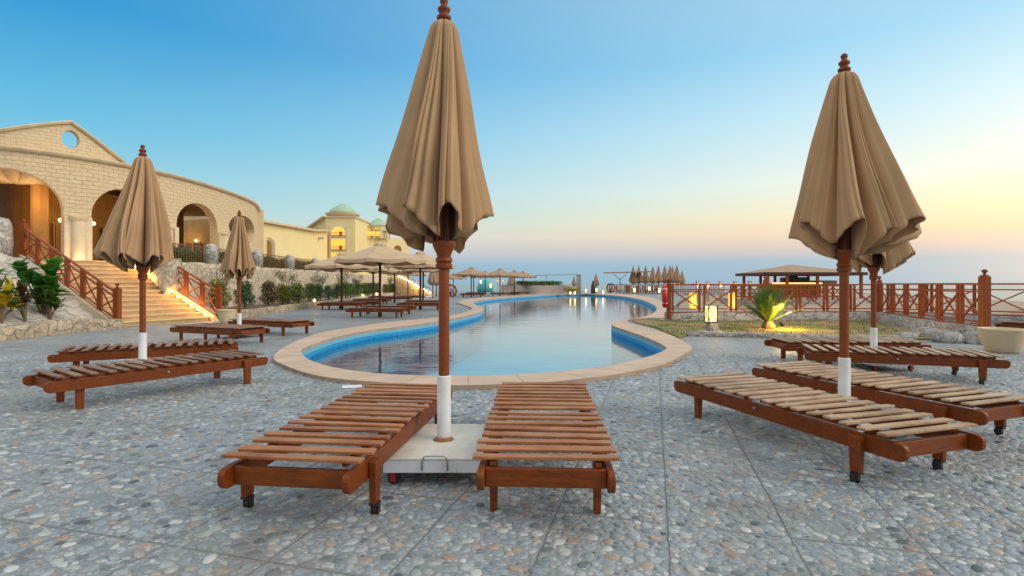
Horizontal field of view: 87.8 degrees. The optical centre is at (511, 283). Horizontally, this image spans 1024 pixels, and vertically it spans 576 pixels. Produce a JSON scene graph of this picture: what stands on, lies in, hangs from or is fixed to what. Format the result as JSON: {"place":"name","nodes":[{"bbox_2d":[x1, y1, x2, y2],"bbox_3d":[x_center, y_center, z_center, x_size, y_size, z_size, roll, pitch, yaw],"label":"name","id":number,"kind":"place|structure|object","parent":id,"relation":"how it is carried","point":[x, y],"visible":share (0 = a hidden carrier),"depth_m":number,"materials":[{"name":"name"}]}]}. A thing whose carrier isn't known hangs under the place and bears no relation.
{"place":"outdoors","nodes":[
{"label":"outdoors","id":0,"kind":"place"},
{"bbox_2d":[309,296,655,366],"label":"pool water","id":1,"kind":"structure","parent":0,"point":[564,326],"depth_m":14.36,"materials":[{"name":"blue liquid"}]},
{"bbox_2d":[302,294,664,374],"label":"pool wall","id":2,"kind":"structure","parent":0,"point":[410,367],"depth_m":13.95,"materials":[{"name":"tile"}]},
{"bbox_2d":[0,291,1023,575],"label":"terrace floor","id":3,"kind":"structure","parent":0,"point":[324,321],"depth_m":3.08,"materials":[{"name":"stone"}]},
{"bbox_2d":[0,253,100,325],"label":"rock slope","id":4,"kind":"structure","parent":3,"relation":"on","point":[77,309],"depth_m":14.44,"materials":[{"name":"stone"}]},
{"bbox_2d":[0,268,22,290],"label":"broad leaf plant","id":5,"kind":"object","parent":4,"relation":"on","point":[3,280],"visible":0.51,"depth_m":12.92,"materials":[{"name":"green plant"}]},
{"bbox_2d":[0,277,25,322],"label":"broad leaf plant","id":6,"kind":"object","parent":4,"relation":"on","point":[6,297],"visible":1,"depth_m":12.28,"materials":[{"name":"yellow plant"}]},
{"bbox_2d":[10,280,34,321],"bbox_3d":[-11.830,0.402,12.763,0.612,1.014,0.702,0,0,-42],"label":"broad leaf plant","id":7,"kind":"object","parent":4,"relation":"on","point":[21,288],"visible":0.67,"depth_m":12.73,"materials":[{"name":"green plant"}]},
{"bbox_2d":[6,255,75,314],"bbox_3d":[-11.886,0.116,13.596,1.153,1.681,1.207,0,0,0],"label":"broad leaf plant","id":8,"kind":"object","parent":4,"relation":"on","point":[50,279],"visible":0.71,"depth_m":13.34,"materials":[{"name":"green plant"}]},
{"bbox_2d":[26,287,71,318],"bbox_3d":[-11.873,0.475,13.485,0.958,0.870,0.672,0,0,0],"label":"broad leaf plant","id":9,"kind":"object","parent":4,"relation":"on","point":[48,303],"visible":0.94,"depth_m":13.46,"materials":[{"name":"green plant"}]},
{"bbox_2d":[0,318,121,340],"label":"stone kerb","id":10,"kind":"structure","parent":3,"relation":"on","point":[45,327],"depth_m":12.51,"materials":[{"name":"stone"}]},
{"bbox_2d":[19,254,218,326],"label":"stone staircase","id":11,"kind":"structure","parent":3,"relation":"on","point":[161,308],"depth_m":16.90,"materials":[{"name":"stone"}]},
{"bbox_2d":[19,219,121,318],"bbox_3d":[-13.013,-0.455,15.569,5.205,3.150,0.195,0,0,25],"label":"wooden fence","id":12,"kind":"object","parent":11,"relation":"on","point":[116,295],"visible":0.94,"depth_m":15.35,"materials":[{"name":"brown wood"}]},
{"bbox_2d":[135,263,222,318],"bbox_3d":[-11.728,-0.455,18.268,5.205,3.150,0.195,0,0,25],"label":"wooden fence","id":13,"kind":"object","parent":11,"relation":"on","point":[203,291],"visible":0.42,"depth_m":17.54,"materials":[{"name":"brown wood"}]},
{"bbox_2d":[93,145,173,361],"bbox_3d":[-4.861,-0.384,6.828,0.833,2.844,0.833,0,0,-21],"label":"parasol","id":14,"kind":"object","parent":3,"relation":"on","point":[137,229],"visible":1,"depth_m":6.74,"materials":[{"name":"fabric"}]},
{"bbox_2d":[47,338,238,367],"bbox_3d":[-5.100,1.024,7.550,2.160,0.352,0.753,0,0,-28],"label":"sun lounger","id":15,"kind":"object","parent":3,"relation":"on","point":[77,355],"visible":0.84,"depth_m":7.32,"materials":[{"name":"brown wood"}]},
{"bbox_2d":[22,349,267,409],"bbox_3d":[-3.920,1.024,5.920,0.753,0.352,2.160,0,0,35],"label":"sun lounger","id":16,"kind":"object","parent":3,"relation":"on","point":[59,381],"visible":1,"depth_m":5.58,"materials":[{"name":"brown wood"}]},
{"bbox_2d":[170,323,269,341],"bbox_3d":[-6.050,1.024,11.000,2.160,0.352,0.753,0,0,24],"label":"sun lounger","id":17,"kind":"object","parent":3,"relation":"on","point":[230,330],"visible":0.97,"depth_m":10.79,"materials":[{"name":"brown wood"}]},
{"bbox_2d":[216,309,235,323],"bbox_3d":[-8.750,0.990,16.300,0.541,0.420,0.541,0,0,0],"label":"plant pot","id":18,"kind":"object","parent":3,"relation":"on","point":[225,316],"visible":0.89,"depth_m":16.12,"materials":[{"name":"ceramic"}]},
{"bbox_2d":[219,210,255,323],"bbox_3d":[-6.138,-0.310,12.000,0.643,2.711,0.675,0,0,35],"label":"parasol","id":19,"kind":"object","parent":3,"relation":"on","point":[238,262],"visible":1,"depth_m":11.88,"materials":[{"name":"beige fabric"}]},
{"bbox_2d":[228,317,314,335],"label":"sun lounger","id":20,"kind":"object","parent":3,"relation":"on","point":[283,323],"visible":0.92,"depth_m":12.62,"materials":[{"name":"brown wood"}]},
{"bbox_2d":[149,259,411,307],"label":"retaining wall","id":21,"kind":"structure","parent":3,"relation":"on","point":[167,276],"depth_m":24.02,"materials":[{"name":"stone"}]},
{"bbox_2d":[172,243,207,262],"bbox_3d":[-12.950,-1.205,21.152,0.040,0.730,3.022,0,0,0],"label":"metal railing","id":22,"kind":"object","parent":21,"relation":"on","point":[191,252],"visible":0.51,"depth_m":21.48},
{"bbox_2d":[204,243,217,264],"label":"stone pillar","id":23,"kind":"structure","parent":21,"relation":"on","point":[211,254],"depth_m":22.70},
{"bbox_2d":[263,254,287,268],"bbox_3d":[-13.002,-1.205,29.130,0.040,0.730,3.627,0,0,-1],"label":"metal railing","id":24,"kind":"object","parent":21,"relation":"on","point":[274,261],"visible":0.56,"depth_m":29.12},
{"bbox_2d":[211,294,375,310],"bbox_3d":[-12.888,1.100,41.647,3.204,0.200,48.888,0,0,-4],"label":"planting bed","id":25,"kind":"object","parent":3,"relation":"on","point":[259,306],"visible":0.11,"depth_m":24.75,"materials":[{"name":"stone"}]},
{"bbox_2d":[205,278,233,308],"bbox_3d":[-10.898,0.394,19.878,0.992,1.254,0.911,0,0,-39],"label":"clipped shrub","id":26,"kind":"object","parent":25,"relation":"on","point":[225,291],"visible":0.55,"depth_m":19.78,"materials":[{"name":"green plant"}]},
{"bbox_2d":[233,280,255,307],"bbox_3d":[-10.954,0.427,21.817,0.904,1.190,0.885,0,0,-22],"label":"clipped shrub","id":27,"kind":"object","parent":25,"relation":"on","point":[246,294],"visible":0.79,"depth_m":21.76,"materials":[{"name":"green plant"}]},
{"bbox_2d":[259,280,278,305],"bbox_3d":[-10.853,0.417,23.748,0.892,1.209,0.921,0,0,-20],"label":"clipped shrub","id":28,"kind":"object","parent":25,"relation":"on","point":[267,289],"visible":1,"depth_m":23.67,"materials":[{"name":"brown plant"}]},
{"bbox_2d":[276,283,293,304],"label":"clipped shrub","id":29,"kind":"object","parent":25,"relation":"on","point":[281,289],"visible":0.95,"depth_m":24.98,"materials":[{"name":"green plant"}]},
{"bbox_2d":[272,268,301,300],"bbox_3d":[-11.684,0.069,27.792,1.468,1.912,1.348,0,0,-13],"label":"loose shrub","id":30,"kind":"object","parent":25,"relation":"on","point":[281,278],"visible":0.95,"depth_m":27.63,"materials":[{"name":"green plant"}]},
{"bbox_2d":[290,283,306,303],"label":"clipped shrub","id":31,"kind":"object","parent":25,"relation":"on","point":[299,288],"visible":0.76,"depth_m":27.18,"materials":[{"name":"green plant"}]},
{"bbox_2d":[303,283,317,301],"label":"clipped shrub","id":32,"kind":"object","parent":25,"relation":"on","point":[310,287],"visible":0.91,"depth_m":29.03,"materials":[{"name":"green plant"}]},
{"bbox_2d":[311,283,324,300],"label":"clipped shrub","id":33,"kind":"object","parent":25,"relation":"on","point":[319,288],"visible":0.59,"depth_m":30.86,"materials":[{"name":"green plant"}]},
{"bbox_2d":[312,270,329,299],"bbox_3d":[-12.105,0.063,33.406,1.278,1.924,1.459,0,0,0],"label":"loose shrub","id":34,"kind":"object","parent":25,"relation":"on","point":[319,280],"visible":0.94,"depth_m":33.52,"materials":[{"name":"green plant"}]},
{"bbox_2d":[322,285,334,299],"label":"clipped shrub","id":35,"kind":"object","parent":25,"relation":"on","point":[328,289],"visible":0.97,"depth_m":32.48,"materials":[{"name":"green plant"}]},
{"bbox_2d":[331,282,340,298],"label":"clipped shrub","id":36,"kind":"object","parent":25,"relation":"on","point":[337,289],"visible":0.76,"depth_m":34.96,"materials":[{"name":"green plant"}]},
{"bbox_2d":[340,282,350,297],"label":"clipped shrub","id":37,"kind":"object","parent":25,"relation":"on","point":[346,291],"visible":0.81,"depth_m":37.34,"materials":[{"name":"green plant"}]},
{"bbox_2d":[234,292,396,318],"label":"stone kerb","id":38,"kind":"structure","parent":3,"relation":"on","point":[247,313],"depth_m":23.03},
{"bbox_2d":[217,383,452,514],"bbox_3d":[-0.975,1.026,3.610,0.760,0.356,2.160,0,0,7],"label":"sun lounger","id":39,"kind":"object","parent":3,"relation":"on","point":[249,469],"visible":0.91,"depth_m":2.91,"materials":[{"name":"brown wood"}]},
{"bbox_2d":[304,252,377,309],"bbox_3d":[-7.987,-0.152,24.938,3.061,2.705,3.061,0,0,-33],"label":"open parasol","id":40,"kind":"object","parent":3,"relation":"on","point":[327,264],"visible":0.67,"depth_m":24.25,"materials":[{"name":"fabric"}]},
{"bbox_2d":[317,302,366,309],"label":"sun lounger","id":41,"kind":"object","parent":3,"relation":"on","point":[356,304],"visible":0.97,"depth_m":24.50,"materials":[{"name":"brown wood"}]},
{"bbox_2d":[352,298,391,304],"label":"sun lounger","id":42,"kind":"object","parent":3,"relation":"on","point":[368,299],"visible":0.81,"depth_m":30.93,"materials":[{"name":"brown wood"}]},
{"bbox_2d":[343,265,401,300],"bbox_3d":[-7.711,-0.139,29.556,3.030,2.677,3.030,0,0,37],"label":"open parasol","id":43,"kind":"object","parent":3,"relation":"on","point":[383,269],"visible":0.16,"depth_m":29.14,"materials":[{"name":"fabric"}]},
{"bbox_2d":[345,307,408,317],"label":"sun lounger","id":44,"kind":"object","parent":3,"relation":"on","point":[396,310],"visible":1,"depth_m":18.91,"materials":[{"name":"brown wood"}]},
{"bbox_2d":[334,241,425,316],"bbox_3d":[-4.829,-0.180,19.463,3.124,2.760,3.124,0,0,-23],"label":"open parasol","id":45,"kind":"object","parent":3,"relation":"on","point":[379,253],"visible":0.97,"depth_m":18.71,"materials":[{"name":"fabric"}]},
{"bbox_2d":[363,305,416,314],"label":"sun lounger","id":46,"kind":"object","parent":3,"relation":"on","point":[409,307],"visible":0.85,"depth_m":21.04,"materials":[{"name":"brown wood"}]},
{"bbox_2d":[370,271,418,302],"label":"open parasol","id":47,"kind":"object","parent":3,"relation":"on","point":[408,272],"visible":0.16,"depth_m":34.20,"materials":[{"name":"fabric"}]},
{"bbox_2d":[387,272,428,294],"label":"open parasol","id":48,"kind":"object","parent":3,"relation":"on","point":[425,274],"visible":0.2,"depth_m":41.97,"materials":[{"name":"fabric"}]},
{"bbox_2d":[395,276,435,295],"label":"lit staircase","id":49,"kind":"structure","parent":3,"relation":"on","point":[401,285],"depth_m":57.26,"materials":[{"name":"stone"}]},
{"bbox_2d":[396,302,438,309],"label":"sun lounger","id":50,"kind":"object","parent":3,"relation":"on","point":[436,304],"visible":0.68,"depth_m":24.35,"materials":[{"name":"brown wood"}]},
{"bbox_2d":[384,251,455,309],"bbox_3d":[-4.294,-0.180,24.938,3.124,2.760,3.124,0,0,3],"label":"open parasol","id":51,"kind":"object","parent":3,"relation":"on","point":[431,262],"visible":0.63,"depth_m":24.60,"materials":[{"name":"fabric"}]},
{"bbox_2d":[400,269,450,299],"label":"open parasol","id":52,"kind":"object","parent":3,"relation":"on","point":[422,271],"visible":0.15,"depth_m":31.88,"materials":[{"name":"fabric"}]},
{"bbox_2d":[427,272,437,297],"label":"folded parasol","id":53,"kind":"object","parent":3,"relation":"on","point":[432,281],"visible":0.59,"depth_m":45.75,"materials":[{"name":"fabric"}]},
{"bbox_2d":[383,420,487,483],"bbox_3d":[-0.450,1.104,3.530,0.621,0.190,0.817,0,0,0],"label":"umbrella trolley","id":54,"kind":"object","parent":3,"relation":"on","point":[424,449],"visible":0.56,"depth_m":3.24,"materials":[{"name":"metal"}]},
{"bbox_2d":[376,0,493,437],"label":"parasol","id":55,"kind":"object","parent":54,"relation":"on","point":[433,190],"visible":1,"depth_m":3.44,"materials":[{"name":"fabric"}]},
{"bbox_2d":[452,267,489,296],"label":"open parasol","id":56,"kind":"object","parent":3,"relation":"on","point":[471,271],"visible":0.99,"depth_m":47.28,"materials":[{"name":"fabric"}]},
{"bbox_2d":[274,293,691,389],"bbox_3d":[3.059,1.184,37.554,14.370,0.072,63.301,0,0,12],"label":"pool coping","id":57,"kind":"object","parent":3,"relation":"on","point":[290,357],"visible":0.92,"depth_m":7.79,"materials":[{"name":"stone"}]},
{"bbox_2d":[477,280,492,291],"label":"teal kiosk","id":58,"kind":"object","parent":3,"relation":"on","point":[489,287],"visible":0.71,"depth_m":77.08,"materials":[{"name":"paint"}]},
{"bbox_2d":[484,268,516,295],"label":"open parasol","id":59,"kind":"object","parent":3,"relation":"on","point":[499,272],"visible":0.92,"depth_m":51.27,"materials":[{"name":"fabric"}]},
{"bbox_2d":[0,353,1023,575],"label":"pebbles","id":60,"kind":"object","parent":3,"relation":"on","point":[417,560],"visible":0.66,"depth_m":3.00,"materials":[{"name":"stone"}]},
{"bbox_2d":[501,285,570,294],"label":"grey wall","id":61,"kind":"structure","parent":3,"relation":"on","point":[545,289],"depth_m":60.46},
{"bbox_2d":[515,280,562,285],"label":"hedge","id":62,"kind":"object","parent":61,"relation":"on","point":[541,282],"visible":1,"depth_m":59.34,"materials":[{"name":"green plant"}]},
{"bbox_2d":[473,382,619,513],"bbox_3d":[0.218,1.025,3.610,0.753,0.351,2.160,0,0,3],"label":"sun lounger","id":63,"kind":"object","parent":3,"relation":"on","point":[598,476],"visible":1,"depth_m":2.90,"materials":[{"name":"brown wood"}]},
{"bbox_2d":[609,283,723,292],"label":"picket railing","id":64,"kind":"object","parent":3,"relation":"on","point":[686,291],"visible":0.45,"depth_m":69.01,"materials":[{"name":"brown wood"}]},
{"bbox_2d":[665,312,878,320],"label":"stone wall","id":65,"kind":"structure","parent":3,"relation":"on","point":[793,316],"depth_m":16.98,"materials":[{"name":"stone"}]},
{"bbox_2d":[666,279,670,318],"bbox_3d":[5.000,0.465,16.980,0.120,1.270,0.120,0,0,0],"label":"fence post","id":66,"kind":"object","parent":65,"relation":"on","point":[668,307],"visible":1,"depth_m":16.92,"materials":[{"name":"brown wood"}]},
{"bbox_2d":[661,284,667,307],"bbox_3d":[4.860,0.380,16.950,0.180,0.770,0.770,0,0,14],"label":"lifebuoy","id":67,"kind":"object","parent":66,"relation":"hanging from","point":[664,296],"visible":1,"depth_m":16.66,"materials":[{"name":"red plastic"}]},
{"bbox_2d":[671,276,767,312],"bbox_3d":[6.612,0.340,17.038,3.126,1.200,0.111,0,0,0],"label":"wooden fence","id":68,"kind":"object","parent":65,"relation":"on","point":[730,308],"visible":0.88,"depth_m":17.01,"materials":[{"name":"brown wood"}]},
{"bbox_2d":[770,276,881,312],"bbox_3d":[10.153,0.340,17.191,3.717,1.200,0.116,0,0,-3],"label":"wooden fence","id":69,"kind":"object","parent":65,"relation":"on","point":[827,289],"visible":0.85,"depth_m":17.15,"materials":[{"name":"brown wood"}]},
{"bbox_2d":[688,331,912,338],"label":"stone kerb","id":70,"kind":"structure","parent":3,"relation":"on","point":[719,334],"depth_m":11.78,"materials":[{"name":"stone"}]},
{"bbox_2d":[674,372,986,482],"bbox_3d":[2.172,1.025,4.085,0.760,0.358,2.160,0,0,-18],"label":"sun lounger","id":71,"kind":"object","parent":3,"relation":"on","point":[938,440],"visible":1,"depth_m":3.55,"materials":[{"name":"brown wood"}]},
{"bbox_2d":[781,402,906,431],"bbox_3d":[2.765,1.104,4.452,0.621,0.190,0.817,0,0,-18],"label":"umbrella trolley","id":72,"kind":"object","parent":3,"relation":"on","point":[840,419],"visible":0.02,"depth_m":4.21,"materials":[{"name":"paint"}]},
{"bbox_2d":[788,53,925,401],"bbox_3d":[2.880,-0.442,4.414,0.952,2.947,0.922,0,0,-22],"label":"parasol","id":73,"kind":"object","parent":72,"relation":"on","point":[856,198],"visible":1,"depth_m":4.28,"materials":[{"name":"fabric"}]},
{"bbox_2d":[764,336,931,360],"bbox_3d":[5.150,1.025,8.250,2.160,0.358,0.760,0,0,2],"label":"sun lounger","id":74,"kind":"object","parent":3,"relation":"on","point":[785,344],"visible":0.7,"depth_m":8.01,"materials":[{"name":"brown wood"}]},
{"bbox_2d":[752,360,1023,434],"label":"sun lounger","id":75,"kind":"object","parent":3,"relation":"on","point":[999,409],"visible":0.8,"depth_m":4.38,"materials":[{"name":"brown wood"}]},
{"bbox_2d":[862,363,913,370],"bbox_3d":[5.205,1.104,7.651,0.621,0.190,0.817,0,0,-5],"label":"umbrella trolley","id":76,"kind":"object","parent":3,"relation":"on","point":[875,367],"visible":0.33,"depth_m":7.28,"materials":[{"name":"metal"}]},
{"bbox_2d":[851,241,915,348],"bbox_3d":[5.289,-0.392,7.637,0.827,2.859,0.726,0,0,0],"label":"parasol","id":77,"kind":"object","parent":76,"relation":"on","point":[890,260],"visible":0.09,"depth_m":7.58,"materials":[{"name":"fabric"}]},
{"bbox_2d":[796,343,1010,384],"bbox_3d":[4.980,1.025,6.950,2.160,0.358,0.760,0,0,19],"label":"sun lounger","id":78,"kind":"object","parent":3,"relation":"on","point":[955,359],"visible":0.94,"depth_m":6.70,"materials":[{"name":"brown wood"}]},
{"bbox_2d":[877,312,977,334],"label":"stone wall","id":79,"kind":"structure","parent":3,"relation":"on","point":[907,322],"depth_m":13.93,"materials":[{"name":"stone"}]},
{"bbox_2d":[880,269,990,326],"bbox_3d":[10.818,0.315,14.064,0.185,1.250,6.414,0,0,18],"label":"wooden fence","id":80,"kind":"object","parent":79,"relation":"on","point":[983,299],"visible":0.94,"depth_m":12.89,"materials":[{"name":"brown wood"}]},
{"bbox_2d":[930,330,963,342],"bbox_3d":[9.008,1.124,10.994,0.564,0.370,0.541,0,0,0],"label":"boulder","id":81,"kind":"object","parent":3,"relation":"on","point":[945,336],"visible":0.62,"depth_m":10.81,"materials":[{"name":"grey stone"}]},
{"bbox_2d":[889,312,1023,324],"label":"stone wall","id":82,"kind":"structure","parent":3,"relation":"on","point":[994,318],"depth_m":15.69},
{"bbox_2d":[886,283,1023,315],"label":"wooden fence","id":83,"kind":"object","parent":82,"relation":"on","point":[931,297],"visible":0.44,"depth_m":15.86,"materials":[{"name":"brown wood"}]},
{"bbox_2d":[964,329,982,344],"bbox_3d":[9.490,1.136,10.688,0.648,0.472,0.691,0,0,0],"label":"boulder","id":84,"kind":"object","parent":3,"relation":"on","point":[971,337],"visible":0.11,"depth_m":10.67,"materials":[{"name":"grey stone"}]},
{"bbox_2d":[977,327,1023,353],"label":"plant pot","id":85,"kind":"object","parent":3,"relation":"on","point":[1006,340],"visible":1,"depth_m":9.16,"materials":[{"name":"ceramic"}]},
{"bbox_2d":[995,321,1023,328],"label":"sun lounger","id":86,"kind":"object","parent":3,"relation":"on","point":[1014,324],"visible":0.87,"depth_m":12.09,"materials":[{"name":"brown wood"}]},
{"bbox_2d":[0,0,1023,283],"label":"sky","id":87,"kind":"structure","parent":0,"point":[613,135],"materials":[{"name":"blue"}]},
{"bbox_2d":[430,351,610,375],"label":"pool floor","id":88,"kind":"structure","parent":0,"point":[527,365],"depth_m":17.62,"materials":[{"name":"tile"}]},
{"bbox_2d":[417,284,1023,300],"bbox_3d":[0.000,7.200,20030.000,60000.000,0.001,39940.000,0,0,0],"label":"sea","id":89,"kind":"structure","parent":0,"point":[1002,294],"depth_m":851.29,"materials":[{"name":"blue liquid"}]},
{"bbox_2d":[632,319,929,339],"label":"lawn","id":90,"kind":"structure","parent":0,"point":[751,327],"depth_m":14.25,"materials":[{"name":"plant"}]},
{"bbox_2d":[699,305,722,331],"bbox_3d":[4.712,0.852,12.600,0.634,0.714,0.624,0,0,-8],"label":"garden lantern","id":91,"kind":"object","parent":90,"relation":"on","point":[711,317],"visible":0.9,"depth_m":12.51,"materials":[{"name":"glass"}]},
{"bbox_2d":[736,283,806,328],"bbox_3d":[6.733,0.574,13.984,1.550,1.280,1.390,0,0,0],"label":"cycad palm","id":92,"kind":"object","parent":90,"relation":"on","point":[770,306],"visible":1,"depth_m":13.85,"materials":[{"name":"green plant"}]},
{"bbox_2d":[892,330,917,339],"bbox_3d":[8.506,1.141,11.503,0.441,0.266,0.460,0,0,0],"label":"boulder","id":93,"kind":"object","parent":90,"relation":"on","point":[905,333],"visible":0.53,"depth_m":11.39,"materials":[{"name":"grey stone"}]},
{"bbox_2d":[912,327,938,336],"bbox_3d":[9.301,1.153,11.905,0.594,0.391,0.599,0,0,0],"label":"boulder","id":94,"kind":"object","parent":90,"relation":"on","point":[923,331],"visible":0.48,"depth_m":11.75,"materials":[{"name":"grey stone"}]},
{"bbox_2d":[678,292,1023,314],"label":"sandy ground","id":95,"kind":"structure","parent":0,"point":[1002,306],"depth_m":34.64,"materials":[{"name":"sand"}]},
{"bbox_2d":[732,285,838,299],"bbox_3d":[19.446,0.585,37.000,8.188,1.030,0.120,0,0,0],"label":"timber railing","id":96,"kind":"object","parent":95,"relation":"on","point":[750,295],"visible":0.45,"depth_m":36.96,"materials":[{"name":"brown wood"}]},
{"bbox_2d":[735,265,867,300],"bbox_3d":[21.955,0.028,40.900,7.478,3.044,5.140,0,0,0],"label":"gazebo bar","id":97,"kind":"object","parent":95,"relation":"on","point":[791,273],"visible":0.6,"depth_m":39.71,"materials":[{"name":"wood"}]},
{"bbox_2d":[722,297,913,303],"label":"retaining wall","id":98,"kind":"structure","parent":95,"relation":"on","point":[804,300],"depth_m":37.96,"materials":[{"name":"grey stone"}]},
{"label":"upper terrace","id":99,"kind":"structure","parent":0,"visible":0},
{"bbox_2d":[0,217,13,256],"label":"stone pillar","id":100,"kind":"structure","parent":99,"relation":"on","point":[6,237],"depth_m":16.26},
{"bbox_2d":[0,120,263,261],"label":"stone building","id":101,"kind":"structure","parent":99,"relation":"on","point":[57,194],"depth_m":27.65,"materials":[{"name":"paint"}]},
{"bbox_2d":[53,222,59,256],"bbox_3d":[-25.397,-2.150,29.847,0.095,2.600,0.542,0,0,28],"label":"window frame","id":102,"kind":"structure","parent":101,"relation":"in","point":[57,223],"depth_m":29.75,"materials":[{"name":"paint"}]},
{"bbox_2d":[172,245,195,261],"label":"hedge","id":103,"kind":"object","parent":99,"relation":"on","point":[181,253],"visible":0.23,"depth_m":21.92,"materials":[{"name":"green plant"}]},
{"bbox_2d":[194,248,223,263],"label":"hedge","id":104,"kind":"object","parent":99,"relation":"on","point":[201,256],"visible":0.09,"depth_m":23.49,"materials":[{"name":"green plant"}]},
{"bbox_2d":[252,250,262,266],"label":"stone pillar","id":105,"kind":"structure","parent":99,"relation":"on","point":[258,258],"depth_m":26.88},
{"bbox_2d":[263,256,277,267],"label":"hedge","id":106,"kind":"object","parent":99,"relation":"on","point":[272,262],"visible":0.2,"depth_m":29.82,"materials":[{"name":"green plant"}]},
{"bbox_2d":[285,254,294,269],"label":"stone pillar","id":107,"kind":"structure","parent":99,"relation":"on","point":[290,261],"depth_m":30.98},
{"bbox_2d":[264,203,409,280],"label":"yellow building","id":108,"kind":"structure","parent":99,"relation":"on","point":[343,228],"depth_m":57.87,"materials":[{"name":"beige paint"}]},
{"bbox_2d":[331,225,345,235],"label":"window frame","id":109,"kind":"structure","parent":108,"relation":"in","point":[337,230],"depth_m":57.83,"materials":[{"name":"yellow"}]},
{"bbox_2d":[331,238,345,249],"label":"window frame","id":110,"kind":"structure","parent":108,"relation":"in","point":[336,243],"depth_m":57.83,"materials":[{"name":"yellow"}]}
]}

